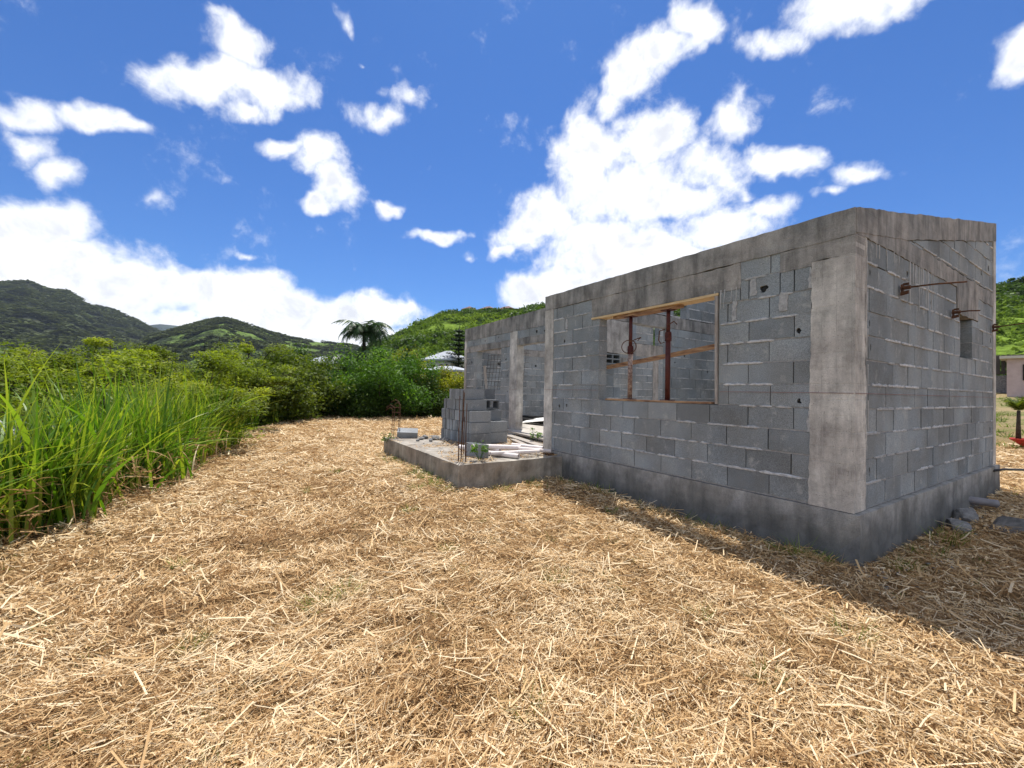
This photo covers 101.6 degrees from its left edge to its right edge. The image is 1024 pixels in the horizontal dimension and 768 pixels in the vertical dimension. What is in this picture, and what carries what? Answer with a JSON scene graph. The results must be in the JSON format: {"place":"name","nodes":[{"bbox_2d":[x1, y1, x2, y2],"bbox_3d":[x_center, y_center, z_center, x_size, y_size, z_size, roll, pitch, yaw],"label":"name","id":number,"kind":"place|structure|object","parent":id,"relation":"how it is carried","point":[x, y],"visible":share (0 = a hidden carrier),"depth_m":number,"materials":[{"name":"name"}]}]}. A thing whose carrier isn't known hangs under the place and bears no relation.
{"place":"outdoors","nodes":[
{"label":"outdoors","id":0,"kind":"place"},
{"bbox_2d":[0,283,143,370],"bbox_3d":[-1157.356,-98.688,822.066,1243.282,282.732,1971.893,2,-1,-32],"label":"mountain","id":1,"kind":"structure","parent":0,"point":[47,330],"depth_m":684.92,"materials":[{"name":"plant"}]},
{"bbox_2d":[0,279,160,364],"bbox_3d":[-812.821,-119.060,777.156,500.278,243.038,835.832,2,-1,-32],"label":"mountain scrub","id":2,"kind":"object","parent":1,"relation":"on","point":[49,304],"visible":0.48,"depth_m":769.12,"materials":[{"name":"green plant"}]},
{"bbox_2d":[149,324,177,330],"bbox_3d":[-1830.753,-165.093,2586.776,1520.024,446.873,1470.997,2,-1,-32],"label":"ridge","id":3,"kind":"structure","parent":0,"point":[161,327],"depth_m":2708.57,"materials":[{"name":"grey"}]},
{"bbox_2d":[148,323,344,375],"bbox_3d":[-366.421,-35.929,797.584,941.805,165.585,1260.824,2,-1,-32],"label":"grassy mountain","id":4,"kind":"structure","parent":0,"point":[215,332],"depth_m":552.08,"materials":[{"name":"green plant"}]},
{"bbox_2d":[127,316,358,373],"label":"mountain trees","id":5,"kind":"object","parent":4,"relation":"on","point":[235,325],"visible":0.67,"depth_m":605.26,"materials":[{"name":"green plant"}]},
{"bbox_2d":[469,433,490,443],"bbox_3d":[-0.581,0.992,7.535,0.400,0.194,0.091,2,-1,-32],"label":"concrete block","id":6,"kind":"object","parent":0,"point":[480,438],"depth_m":7.50,"materials":[{"name":"concrete"}]},
{"bbox_2d":[469,422,490,433],"bbox_3d":[-0.581,0.791,7.537,0.400,0.194,0.091,2,-1,-33],"label":"concrete block","id":7,"kind":"object","parent":6,"relation":"on","point":[479,427],"depth_m":7.49,"materials":[{"name":"concrete"}]},
{"bbox_2d":[469,411,490,421],"bbox_3d":[-0.576,0.591,7.565,0.400,0.194,0.091,2,-1,-32],"label":"concrete block","id":8,"kind":"object","parent":7,"relation":"on","point":[479,416],"depth_m":7.51,"materials":[{"name":"concrete"}]},
{"bbox_2d":[0,393,1023,767],"bbox_3d":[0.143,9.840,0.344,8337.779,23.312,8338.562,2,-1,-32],"label":"ground","id":9,"kind":"structure","parent":0,"point":[1002,411],"depth_m":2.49,"materials":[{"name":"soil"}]},
{"bbox_2d":[0,391,78,432],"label":"feathery tree","id":10,"kind":"object","parent":9,"relation":"on","point":[2,417],"visible":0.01,"depth_m":6.27,"materials":[{"name":"green plant"}]},
{"bbox_2d":[0,377,116,428],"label":"undergrowth","id":11,"kind":"object","parent":9,"relation":"on","point":[40,403],"depth_m":5.70,"materials":[{"name":"plant"}]},
{"bbox_2d":[0,419,118,476],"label":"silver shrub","id":12,"kind":"object","parent":9,"relation":"on","point":[22,447],"visible":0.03,"depth_m":3.98,"materials":[{"name":"green plant"}]},
{"bbox_2d":[0,339,119,419],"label":"feathery tree","id":13,"kind":"object","parent":9,"relation":"on","point":[34,353],"visible":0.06,"depth_m":8.57,"materials":[{"name":"green plant"}]},
{"bbox_2d":[0,348,137,415],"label":"feathery tree","id":14,"kind":"object","parent":9,"relation":"on","point":[29,359],"visible":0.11,"depth_m":8.04,"materials":[{"name":"green plant"}]},
{"bbox_2d":[0,345,163,411],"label":"feathery tree","id":15,"kind":"object","parent":9,"relation":"on","point":[140,354],"visible":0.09,"depth_m":8.39,"materials":[{"name":"green plant"}]},
{"bbox_2d":[0,354,193,431],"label":"feathery tree","id":16,"kind":"object","parent":9,"relation":"on","point":[73,382],"visible":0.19,"depth_m":6.53,"materials":[{"name":"green plant"}]},
{"bbox_2d":[0,424,232,556],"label":"dead leaves","id":17,"kind":"object","parent":9,"relation":"on","point":[107,499],"visible":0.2,"depth_m":4.53,"materials":[{"name":"plant"}]},
{"bbox_2d":[37,336,231,395],"bbox_3d":[-10.492,0.388,11.500,4.657,3.632,5.493,1,-1,-20],"label":"feathery tree","id":18,"kind":"object","parent":9,"relation":"on","point":[101,343],"visible":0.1,"depth_m":11.73,"materials":[{"name":"green plant"}]},
{"bbox_2d":[0,337,276,544],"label":"tall grass","id":19,"kind":"structure","parent":9,"relation":"on","point":[69,451],"depth_m":4.28,"materials":[{"name":"grass"}]},
{"bbox_2d":[51,416,236,501],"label":"dry grass","id":20,"kind":"structure","parent":9,"relation":"on","point":[193,464],"depth_m":6.11,"materials":[{"name":"plant"}]},
{"bbox_2d":[40,348,275,406],"bbox_3d":[-8.253,0.439,9.903,3.473,2.692,4.164,1,-1,4],"label":"feathery tree","id":21,"kind":"object","parent":9,"relation":"on","point":[212,362],"visible":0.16,"depth_m":10.41,"materials":[{"name":"green plant"}]},
{"bbox_2d":[72,373,269,445],"bbox_3d":[-6.596,0.717,8.564,3.041,1.818,2.996,1,-1,8],"label":"feathery tree","id":22,"kind":"object","parent":9,"relation":"on","point":[246,407],"visible":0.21,"depth_m":8.64,"materials":[{"name":"green plant"}]},
{"bbox_2d":[125,344,298,397],"bbox_3d":[-8.843,0.367,12.063,4.710,2.742,3.305,1,-1,-18],"label":"feathery tree","id":23,"kind":"object","parent":9,"relation":"on","point":[252,380],"visible":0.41,"depth_m":12.23,"materials":[{"name":"green plant"}]},
{"bbox_2d":[194,377,314,427],"bbox_3d":[-10.854,0.818,15.652,5.499,2.688,5.736,1,-1,-8],"label":"dark tree","id":24,"kind":"object","parent":9,"relation":"on","point":[267,415],"visible":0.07,"depth_m":14.44,"materials":[{"name":"green plant"}]},
{"bbox_2d":[200,337,316,403],"bbox_3d":[-10.206,0.005,16.879,4.293,3.837,5.012,2,-1,-32],"label":"feathery tree","id":25,"kind":"object","parent":9,"relation":"on","point":[248,348],"visible":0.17,"depth_m":16.68,"materials":[{"name":"green plant"}]},
{"bbox_2d":[212,370,310,431],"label":"tall grass","id":26,"kind":"structure","parent":9,"relation":"on","point":[254,420],"depth_m":13.43,"materials":[{"name":"plant"}]},
{"bbox_2d":[221,357,325,422],"bbox_3d":[-8.987,0.322,15.355,3.506,2.758,3.994,1,-1,-6],"label":"dark tree","id":27,"kind":"object","parent":9,"relation":"on","point":[297,401],"visible":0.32,"depth_m":15.59,"materials":[{"name":"green plant"}]},
{"bbox_2d":[245,346,357,415],"bbox_3d":[-9.814,0.036,18.532,5.133,3.456,4.592,2,-1,-32],"label":"dark tree","id":28,"kind":"object","parent":9,"relation":"on","point":[322,384],"visible":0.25,"depth_m":18.19,"materials":[{"name":"green plant"}]},
{"bbox_2d":[295,377,331,417],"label":"dark tree","id":29,"kind":"object","parent":9,"relation":"on","point":[313,410],"visible":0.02,"depth_m":18.32,"materials":[{"name":"green plant"}]},
{"bbox_2d":[283,343,344,367],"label":"dark tree","id":30,"kind":"object","parent":9,"relation":"on","point":[303,353],"visible":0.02,"depth_m":22.93,"materials":[{"name":"green plant"}]},
{"bbox_2d":[294,357,357,383],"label":"dark tree","id":31,"kind":"object","parent":9,"relation":"on","point":[344,371],"visible":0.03,"depth_m":21.45,"materials":[{"name":"green plant"}]},
{"bbox_2d":[315,384,395,418],"bbox_3d":[-7.386,1.210,20.040,4.884,2.451,3.739,1,-1,11],"label":"leafy bush","id":32,"kind":"object","parent":9,"relation":"on","point":[367,410],"visible":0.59,"depth_m":19.06,"materials":[{"name":"green plant"}]},
{"bbox_2d":[324,346,395,371],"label":"tree","id":33,"kind":"object","parent":9,"relation":"on","point":[339,356],"visible":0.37,"depth_m":22.88,"materials":[{"name":"green plant"}]},
{"bbox_2d":[322,371,398,417],"bbox_3d":[-7.248,0.682,20.657,4.335,2.657,4.685,2,-1,-32],"label":"leafy bush","id":34,"kind":"object","parent":9,"relation":"on","point":[385,393],"visible":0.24,"depth_m":19.18,"materials":[{"name":"green plant"}]},
{"bbox_2d":[333,319,394,356],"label":"palm tree","id":35,"kind":"object","parent":9,"relation":"on","point":[374,332],"visible":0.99,"depth_m":23.60,"materials":[{"name":"green plant"}]},
{"bbox_2d":[319,343,445,418],"bbox_3d":[-5.630,0.101,21.083,5.462,4.033,6.888,1,-1,23],"label":"leafy bush","id":36,"kind":"object","parent":9,"relation":"on","point":[393,377],"visible":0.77,"depth_m":19.29,"materials":[{"name":"green plant"}]},
{"bbox_2d":[373,344,433,378],"bbox_3d":[-6.478,0.173,26.156,3.465,5.365,4.369,1,-1,14],"label":"leafy bush","id":37,"kind":"object","parent":9,"relation":"on","point":[399,354],"visible":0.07,"depth_m":25.82,"materials":[{"name":"green plant"}]},
{"bbox_2d":[375,374,449,417],"bbox_3d":[-4.657,0.765,21.082,4.892,2.809,4.120,1,-1,-12],"label":"leafy bush","id":38,"kind":"object","parent":9,"relation":"on","point":[406,414],"visible":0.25,"depth_m":20.19,"materials":[{"name":"green plant"}]},
{"bbox_2d":[408,365,463,408],"bbox_3d":[-3.814,0.457,22.395,4.662,3.039,4.294,2,-1,-32],"label":"leafy bush","id":39,"kind":"object","parent":9,"relation":"on","point":[448,375],"visible":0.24,"depth_m":21.67,"materials":[{"name":"green plant"}]},
{"bbox_2d":[416,386,459,417],"bbox_3d":[-3.347,1.445,21.245,3.894,2.695,3.741,2,-1,-32],"label":"leafy bush","id":40,"kind":"object","parent":9,"relation":"on","point":[432,410],"visible":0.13,"depth_m":20.09,"materials":[{"name":"green plant"}]},
{"bbox_2d":[422,351,463,366],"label":"house","id":41,"kind":"structure","parent":9,"relation":"on","point":[441,359],"depth_m":40.23,"materials":[{"name":"metal"}]},
{"bbox_2d":[427,366,463,379],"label":"house","id":42,"kind":"structure","parent":9,"relation":"on","point":[458,369],"depth_m":34.12,"materials":[{"name":"metal"}]},
{"bbox_2d":[432,373,463,396],"bbox_3d":[-3.307,0.701,22.779,3.679,2.990,3.966,1,-1,29],"label":"leafy bush","id":43,"kind":"object","parent":9,"relation":"on","point":[447,382],"visible":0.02,"depth_m":21.45,"materials":[{"name":"green plant"}]},
{"bbox_2d":[444,325,464,367],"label":"norfolk pine","id":44,"kind":"object","parent":9,"relation":"on","point":[459,353],"visible":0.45,"depth_m":39.49,"materials":[{"name":"green plant"}]},
{"bbox_2d":[0,434,973,765],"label":"clods","id":45,"kind":"object","parent":9,"relation":"on","point":[564,666],"visible":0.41,"depth_m":2.43,"materials":[{"name":"soil"}]},
{"bbox_2d":[0,420,1023,767],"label":"stubble","id":46,"kind":"object","parent":9,"relation":"on","point":[1002,558],"visible":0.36,"depth_m":2.51,"materials":[{"name":"plant"}]},
{"bbox_2d":[0,419,1023,767],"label":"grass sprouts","id":47,"kind":"object","parent":9,"relation":"on","point":[418,643],"depth_m":2.22,"materials":[{"name":"plant"}]},
{"bbox_2d":[165,467,883,726],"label":"grass tufts","id":48,"kind":"object","parent":9,"relation":"on","point":[764,667],"visible":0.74,"depth_m":2.43,"materials":[{"name":"plant"}]},
{"bbox_2d":[382,452,979,577],"bbox_3d":[0.552,1.383,5.365,8.224,0.384,2.109,1,-1,30],"label":"weed fringe","id":49,"kind":"object","parent":9,"relation":"on","point":[531,481],"visible":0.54,"depth_m":4.01,"materials":[{"name":"plant"}]},
{"bbox_2d":[369,452,999,586],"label":"dry tufts","id":50,"kind":"object","parent":9,"relation":"on","point":[815,555],"visible":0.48,"depth_m":3.75,"materials":[{"name":"plant"}]},
{"bbox_2d":[384,207,999,567],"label":"unfinished house","id":51,"kind":"structure","parent":9,"relation":"on","point":[851,415],"depth_m":4.31,"materials":[{"name":"concrete"}]},
{"bbox_2d":[380,433,394,442],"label":"weed plant","id":52,"kind":"object","parent":51,"relation":"on","point":[390,435],"visible":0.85,"depth_m":8.21,"materials":[{"name":"green plant"}]},
{"bbox_2d":[386,399,400,437],"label":"rebar cage","id":53,"kind":"object","parent":51,"relation":"on","point":[399,407],"visible":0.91,"depth_m":8.36,"materials":[{"name":"metal"}]},
{"bbox_2d":[397,428,417,437],"bbox_3d":[-2.106,1.000,8.427,0.400,0.150,0.198,4,20,-12],"label":"concrete block","id":54,"kind":"object","parent":51,"relation":"on","point":[407,432],"depth_m":8.35,"materials":[{"name":"concrete"}]},
{"bbox_2d":[457,390,466,461],"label":"rebar bundle","id":55,"kind":"object","parent":51,"relation":"on","point":[462,436],"visible":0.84,"depth_m":5.72,"materials":[{"name":"metal"}]},
{"bbox_2d":[389,433,556,463],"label":"terrace litter","id":56,"kind":"object","parent":51,"relation":"on","point":[449,445],"visible":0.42,"depth_m":6.56,"materials":[{"name":"concrete"}]},
{"bbox_2d":[470,440,487,459],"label":"weed plant","id":57,"kind":"object","parent":56,"relation":"on","point":[475,447],"visible":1,"depth_m":5.80,"materials":[{"name":"green plant"}]},
{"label":"plastic tube","id":58,"kind":"object","parent":56,"relation":"on","visible":0},
{"bbox_2d":[488,444,520,449],"bbox_3d":[-0.280,0.970,6.454,0.849,0.086,0.076,1,-1,13],"label":"plastic tube","id":59,"kind":"object","parent":58,"relation":"on","point":[503,447],"visible":0.51,"depth_m":6.39,"materials":[{"name":"plastic"}]},
{"bbox_2d":[464,442,488,458],"bbox_3d":[-0.523,0.974,6.146,0.400,0.194,0.091,0,-1,39],"label":"concrete block","id":60,"kind":"object","parent":51,"relation":"on","point":[473,454],"depth_m":6.08,"materials":[{"name":"concrete"}]},
{"bbox_2d":[483,366,487,388],"bbox_3d":[-0.751,-0.183,11.876,0.133,0.677,0.041,1,-1,13],"label":"timber plank","id":61,"kind":"object","parent":51,"relation":"on","point":[485,378],"visible":0.93,"depth_m":11.87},
{"bbox_2d":[491,432,506,442],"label":"concrete block","id":62,"kind":"object","parent":51,"relation":"on","point":[497,437],"depth_m":7.84,"materials":[{"name":"concrete"}]},
{"bbox_2d":[491,421,507,431],"bbox_3d":[-0.280,0.802,7.877,0.400,0.194,0.091,2,-1,-33],"label":"concrete block","id":63,"kind":"object","parent":62,"relation":"on","point":[498,426],"depth_m":7.85,"materials":[{"name":"concrete"}]},
{"bbox_2d":[489,451,519,458],"bbox_3d":[-0.142,1.043,6.186,0.559,0.072,0.072,1,-1,31],"label":"plastic tube","id":64,"kind":"object","parent":51,"relation":"on","point":[511,455],"visible":0.61,"depth_m":6.09,"materials":[{"name":"plastic"}]},
{"bbox_2d":[484,353,528,388],"bbox_3d":[-0.178,-0.337,11.915,1.695,1.102,0.170,0,-1,43],"label":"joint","id":65,"kind":"object","parent":51,"relation":"on","point":[488,381],"visible":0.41,"depth_m":12.21,"materials":[{"name":"concrete"}]},
{"bbox_2d":[490,449,539,454],"bbox_3d":[0.046,1.017,6.217,0.745,0.080,0.060,1,-1,-13],"label":"plastic tube","id":66,"kind":"object","parent":51,"relation":"on","point":[516,452],"visible":0.88,"depth_m":6.21,"materials":[{"name":"plastic"}]},
{"bbox_2d":[507,435,542,445],"bbox_3d":[0.205,1.084,8.036,0.160,0.045,1.800,1,-1,-19],"label":"timber plank","id":67,"kind":"object","parent":51,"relation":"on","point":[528,442],"visible":0.79,"depth_m":7.84,"materials":[{"name":"wood"}]},
{"bbox_2d":[508,431,542,440],"bbox_3d":[0.329,1.025,8.263,0.120,0.050,1.936,1,-1,-21],"label":"timber plank","id":68,"kind":"object","parent":67,"relation":"on","point":[524,434],"visible":0.77,"depth_m":8.34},
{"bbox_2d":[522,417,543,423],"bbox_3d":[0.836,1.065,11.783,0.140,0.146,2.320,2,-1,-40],"label":"drain pipe","id":69,"kind":"object","parent":51,"relation":"on","point":[525,419],"visible":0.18,"depth_m":12.06,"materials":[{"name":"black plastic"}]},
{"bbox_2d":[522,415,543,417],"bbox_3d":[1.133,0.989,11.972,2.577,0.246,0.150,0,-1,44],"label":"drain pipe","id":70,"kind":"object","parent":51,"relation":"on","point":[527,416],"depth_m":12.43,"materials":[{"name":"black plastic"}]},
{"bbox_2d":[523,417,543,422],"bbox_3d":[0.806,0.992,11.646,0.411,0.284,1.330,2,-1,-41],"label":"plastic sheet","id":71,"kind":"object","parent":51,"relation":"on","point":[536,420],"visible":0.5,"depth_m":11.77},
{"bbox_2d":[518,447,550,452],"bbox_3d":[0.342,1.010,6.405,0.528,0.110,0.060,1,-1,-16],"label":"plastic tube","id":72,"kind":"object","parent":51,"relation":"on","point":[540,449],"visible":0.84,"depth_m":6.40,"materials":[{"name":"plastic"}]},
{"bbox_2d":[511,443,543,448],"bbox_3d":[0.243,0.989,6.609,0.560,0.073,0.068,1,-1,31],"label":"plastic tube","id":73,"kind":"object","parent":72,"relation":"on","point":[531,446],"visible":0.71,"depth_m":6.56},
{"bbox_2d":[529,428,542,441],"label":"weed plant","id":74,"kind":"object","parent":51,"relation":"on","point":[537,434],"visible":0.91,"depth_m":7.77,"materials":[{"name":"green plant"}]},
{"bbox_2d":[591,293,718,319],"bbox_3d":[1.695,-0.920,5.149,0.175,0.031,1.875,2,-1,-32],"label":"timber plank","id":75,"kind":"object","parent":51,"relation":"on","point":[700,299],"visible":0.66,"depth_m":4.77,"materials":[{"name":"wood"}]},
{"bbox_2d":[605,398,714,403],"bbox_3d":[1.729,0.206,5.050,0.130,0.027,1.530,2,-1,-32],"label":"timber plank","id":76,"kind":"object","parent":51,"relation":"on","point":[692,402],"visible":0.9,"depth_m":4.89,"materials":[{"name":"wood"}]},
{"bbox_2d":[621,316,640,398],"bbox_3d":[1.539,-0.338,5.369,0.126,1.066,0.254,2,-1,-32],"label":"steel prop","id":77,"kind":"object","parent":76,"relation":"on","point":[630,350],"visible":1,"depth_m":5.37,"materials":[{"name":"red paint"}]},
{"bbox_2d":[658,309,676,400],"bbox_3d":[1.840,-0.339,4.899,0.120,1.064,0.260,2,-1,-32],"label":"steel prop","id":78,"kind":"object","parent":76,"relation":"on","point":[668,337],"visible":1,"depth_m":4.89,"materials":[{"name":"red paint"}]},
{"bbox_2d":[613,304,683,319],"bbox_3d":[1.663,-0.889,5.197,0.130,0.041,1.040,2,-1,-32],"label":"timber plank","id":79,"kind":"object","parent":78,"relation":"on","point":[651,311],"visible":0.93,"depth_m":5.09,"materials":[{"name":"wood"}]},
{"bbox_2d":[607,344,714,368],"bbox_3d":[1.814,-0.330,5.154,0.070,0.240,1.855,2,-1,-32],"label":"timber plank","id":80,"kind":"object","parent":51,"relation":"on","point":[679,353],"visible":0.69,"depth_m":5.06,"materials":[{"name":"wood"}]},
{"bbox_2d":[715,296,718,403],"bbox_3d":[2.178,-0.351,4.358,0.170,1.115,0.036,2,-1,-32],"label":"timber plank","id":81,"kind":"object","parent":51,"relation":"on","point":[716,347],"visible":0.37,"depth_m":4.31,"materials":[{"name":"wood"}]},
{"bbox_2d":[900,281,966,295],"bbox_3d":[3.806,-0.875,3.775,0.460,0.114,0.072,1,-1,27],"label":"clamp rod","id":82,"kind":"object","parent":51,"relation":"attached to","point":[903,288],"visible":1,"depth_m":3.83,"materials":[{"name":"metal"}]},
{"bbox_2d":[951,308,979,318],"bbox_3d":[5.122,-0.806,4.718,0.061,0.114,0.222,2,-1,-43],"label":"clamp rod","id":83,"kind":"object","parent":51,"relation":"attached to","point":[953,312],"visible":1,"depth_m":4.76,"materials":[{"name":"metal"}]},
{"bbox_2d":[969,496,999,507],"bbox_3d":[5.676,1.422,5.058,0.295,0.110,0.090,1,-1,24],"label":"waste pipe","id":84,"kind":"object","parent":51,"relation":"attached to","point":[984,501],"visible":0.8,"depth_m":5.02,"materials":[{"name":"grey plastic"}]},
{"bbox_2d":[992,323,1023,331],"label":"clamp rod","id":85,"kind":"object","parent":51,"relation":"attached to","point":[993,327],"visible":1,"depth_m":5.83,"materials":[{"name":"metal"}]},
{"bbox_2d":[383,456,1022,588],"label":"rubble crumbs","id":86,"kind":"object","parent":9,"relation":"on","point":[845,568],"visible":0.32,"depth_m":3.73,"materials":[{"name":"concrete"}]},
{"bbox_2d":[945,518,971,533],"bbox_3d":[4.608,1.492,4.310,0.164,0.182,0.256,1,-1,30],"label":"concrete chunk","id":87,"kind":"object","parent":9,"relation":"on","point":[955,522],"visible":0.63,"depth_m":4.25,"materials":[{"name":"concrete"}]},
{"bbox_2d":[952,507,978,525],"bbox_3d":[4.993,1.477,4.617,0.211,0.235,0.215,1,-1,19],"label":"concrete chunk","id":88,"kind":"object","parent":9,"relation":"on","point":[966,514],"visible":0.66,"depth_m":4.56,"materials":[{"name":"concrete"}]},
{"bbox_2d":[989,516,1023,533],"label":"broken slab","id":89,"kind":"object","parent":9,"relation":"on","point":[1014,524],"depth_m":4.28,"materials":[{"name":"concrete"}]},
{"bbox_2d":[993,468,1023,471],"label":"hose","id":90,"kind":"object","parent":9,"relation":"on","point":[1006,469],"visible":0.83,"depth_m":5.89,"materials":[{"name":"black plastic"}]},
{"bbox_2d":[996,354,1023,392],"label":"panel fence","id":91,"kind":"object","parent":9,"relation":"on","point":[1001,383],"visible":0.2,"depth_m":24.00,"materials":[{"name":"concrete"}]},
{"bbox_2d":[996,395,1023,448],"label":"pasture grass","id":92,"kind":"structure","parent":9,"relation":"on","point":[1000,431],"depth_m":15.10,"materials":[{"name":"plant"}]},
{"bbox_2d":[999,355,1023,396],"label":"pink house","id":93,"kind":"structure","parent":9,"relation":"on","point":[1015,376],"depth_m":22.37,"materials":[{"name":"paint"}]},
{"bbox_2d":[1009,438,1023,447],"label":"red planter","id":94,"kind":"object","parent":9,"relation":"on","point":[1019,441],"visible":0.92,"depth_m":11.57,"materials":[{"name":"plastic"}]},
{"bbox_2d":[1001,397,1023,438],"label":"young palm","id":95,"kind":"object","parent":94,"relation":"on","point":[1017,405],"visible":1,"depth_m":11.71,"materials":[{"name":"green plant"}]},
{"bbox_2d":[0,0,1023,345],"label":"sky","id":96,"kind":"structure","parent":0,"point":[296,168],"materials":[{"name":"blue"}]},
{"bbox_2d":[395,285,1023,365],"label":"hillside","id":97,"kind":"structure","parent":0,"point":[1003,348],"depth_m":91.34,"materials":[{"name":"plant"}]},
{"bbox_2d":[344,282,1023,375],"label":"hillside trees","id":98,"kind":"object","parent":97,"relation":"on","point":[408,340],"visible":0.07,"depth_m":121.56,"materials":[{"name":"green plant"}]},
{"bbox_2d":[997,278,1023,284],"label":"crest tree","id":99,"kind":"object","parent":97,"relation":"on","point":[1010,279],"visible":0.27,"depth_m":131.99,"materials":[{"name":"green plant"}]},
{"bbox_2d":[1003,276,1023,282],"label":"crest tree","id":100,"kind":"object","parent":97,"relation":"on","point":[1021,279],"visible":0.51,"depth_m":130.58,"materials":[{"name":"green plant"}]},
{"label":"concrete block","id":101,"kind":"object","parent":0,"visible":0},
{"bbox_2d":[465,400,486,410],"bbox_3d":[-0.668,0.391,7.705,0.400,0.194,0.091,2,-1,-32],"label":"concrete block","id":102,"kind":"object","parent":101,"relation":"on","point":[476,405],"depth_m":7.66,"materials":[{"name":"concrete"}]},
{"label":"concrete block","id":103,"kind":"object","parent":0,"visible":0},
{"bbox_2d":[463,389,483,399],"bbox_3d":[-0.713,0.191,7.784,0.400,0.194,0.091,2,-1,-32],"label":"concrete block","id":104,"kind":"object","parent":103,"relation":"on","point":[474,394],"depth_m":7.74,"materials":[{"name":"concrete"}]},
{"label":"concrete block","id":105,"kind":"object","parent":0,"visible":0},
{"bbox_2d":[485,410,501,419],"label":"concrete block","id":106,"kind":"object","parent":105,"relation":"on","point":[496,414],"depth_m":8.07,"materials":[{"name":"concrete"}]},
{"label":"concrete block","id":107,"kind":"object","parent":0,"visible":0},
{"bbox_2d":[484,399,499,409],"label":"concrete block","id":108,"kind":"object","parent":107,"relation":"on","point":[495,404],"depth_m":8.19,"materials":[{"name":"concrete"}]},
{"bbox_2d":[484,389,494,398],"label":"concrete block","id":109,"kind":"object","parent":108,"relation":"on","point":[489,393],"depth_m":8.34,"materials":[{"name":"concrete"}]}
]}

